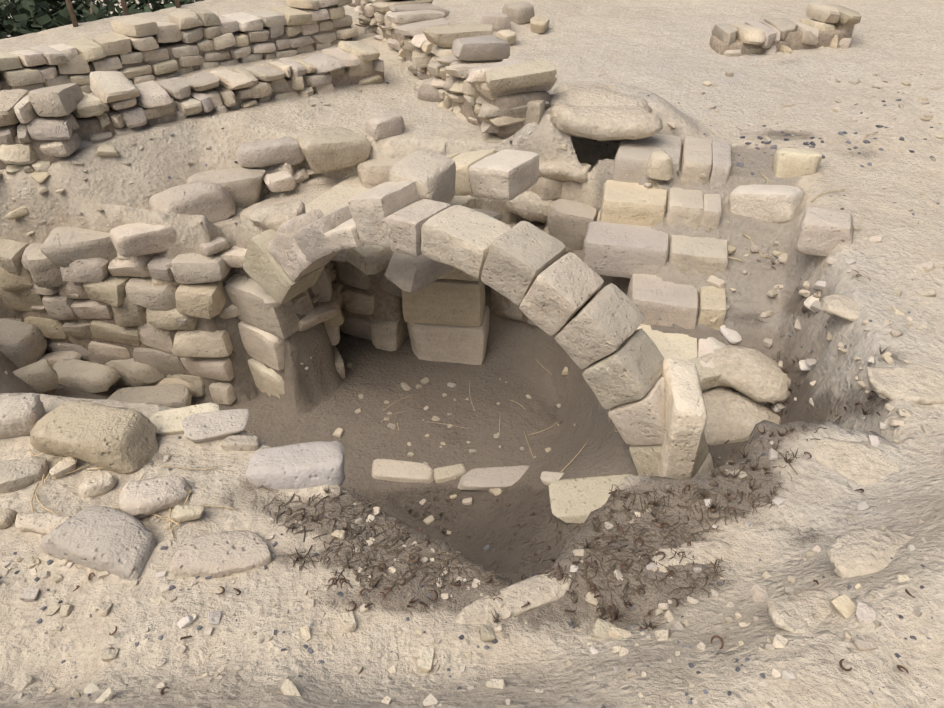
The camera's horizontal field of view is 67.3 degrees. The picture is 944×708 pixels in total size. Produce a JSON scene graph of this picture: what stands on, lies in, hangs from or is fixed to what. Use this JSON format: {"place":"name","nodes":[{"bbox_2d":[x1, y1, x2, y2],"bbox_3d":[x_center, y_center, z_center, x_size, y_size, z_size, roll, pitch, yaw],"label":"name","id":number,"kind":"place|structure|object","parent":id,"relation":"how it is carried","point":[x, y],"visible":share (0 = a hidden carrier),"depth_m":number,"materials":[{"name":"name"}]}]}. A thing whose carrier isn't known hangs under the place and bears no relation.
{"place":"outdoors","nodes":[
{"label":"outdoors","id":0,"kind":"place"},
{"bbox_2d":[0,0,943,707],"bbox_3d":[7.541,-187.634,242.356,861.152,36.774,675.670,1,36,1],"label":"terrain","id":1,"kind":"structure","parent":0,"point":[656,50],"depth_m":3.93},
{"bbox_2d":[0,0,203,38],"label":"shrubs","id":2,"kind":"object","parent":1,"relation":"on","point":[31,16],"depth_m":13.47,"materials":[{"name":"green plant"}]},
{"bbox_2d":[246,441,344,488],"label":"stone block","id":3,"kind":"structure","parent":1,"relation":"on","point":[306,465],"depth_m":2.71,"materials":[{"name":"grey stone"}]},
{"bbox_2d":[0,113,671,580],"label":"rubble","id":4,"kind":"object","parent":1,"relation":"on","point":[62,273],"visible":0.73,"depth_m":5.39,"materials":[{"name":"stone"}]},
{"bbox_2d":[0,11,851,375],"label":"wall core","id":5,"kind":"object","parent":1,"relation":"on","point":[386,305],"visible":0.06,"depth_m":6.29,"materials":[{"name":"beige stone"}]},
{"bbox_2d":[0,0,357,93],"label":"ashlar walls","id":6,"kind":"structure","parent":5,"relation":"on","point":[130,40],"depth_m":6.86,"materials":[{"name":"beige stone"}]},
{"bbox_2d":[0,0,860,177],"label":"stone walls","id":7,"kind":"structure","parent":5,"relation":"on","point":[468,62],"depth_m":6.14,"materials":[{"name":"stone"}]},
{"bbox_2d":[29,104,876,538],"bbox_3d":[0.655,-0.108,5.028,6.423,1.879,2.184,-23,42,-28],"label":"straw","id":8,"kind":"object","parent":1,"relation":"on","point":[169,520],"visible":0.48,"depth_m":2.76,"materials":[{"name":"beige plant"}]},
{"bbox_2d":[0,74,940,707],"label":"flint pebbles","id":9,"kind":"object","parent":1,"relation":"on","point":[486,548],"visible":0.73,"depth_m":2.35,"materials":[{"name":"grey stone"}]},
{"bbox_2d":[0,71,943,707],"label":"pebbles","id":10,"kind":"object","parent":1,"relation":"on","point":[844,605],"depth_m":2.29,"materials":[{"name":"beige stone"}]},
{"bbox_2d":[73,266,915,694],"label":"dry leaves","id":11,"kind":"object","parent":1,"relation":"on","point":[559,566],"visible":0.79,"depth_m":2.35,"materials":[{"name":"brown plant"}]},
{"bbox_2d":[149,133,853,522],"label":"ashlar blocks","id":12,"kind":"structure","parent":1,"relation":"on","point":[645,383],"depth_m":4.60,"materials":[{"name":"beige stone"}]},
{"bbox_2d":[260,258,890,630],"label":"twigs","id":13,"kind":"object","parent":1,"relation":"on","point":[478,572],"visible":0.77,"depth_m":2.53,"materials":[{"name":"brown plant"}]},
{"bbox_2d":[248,83,943,632],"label":"boulders","id":14,"kind":"object","parent":1,"relation":"on","point":[598,111],"visible":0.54,"depth_m":3.76,"materials":[{"name":"beige stone"}]}
]}

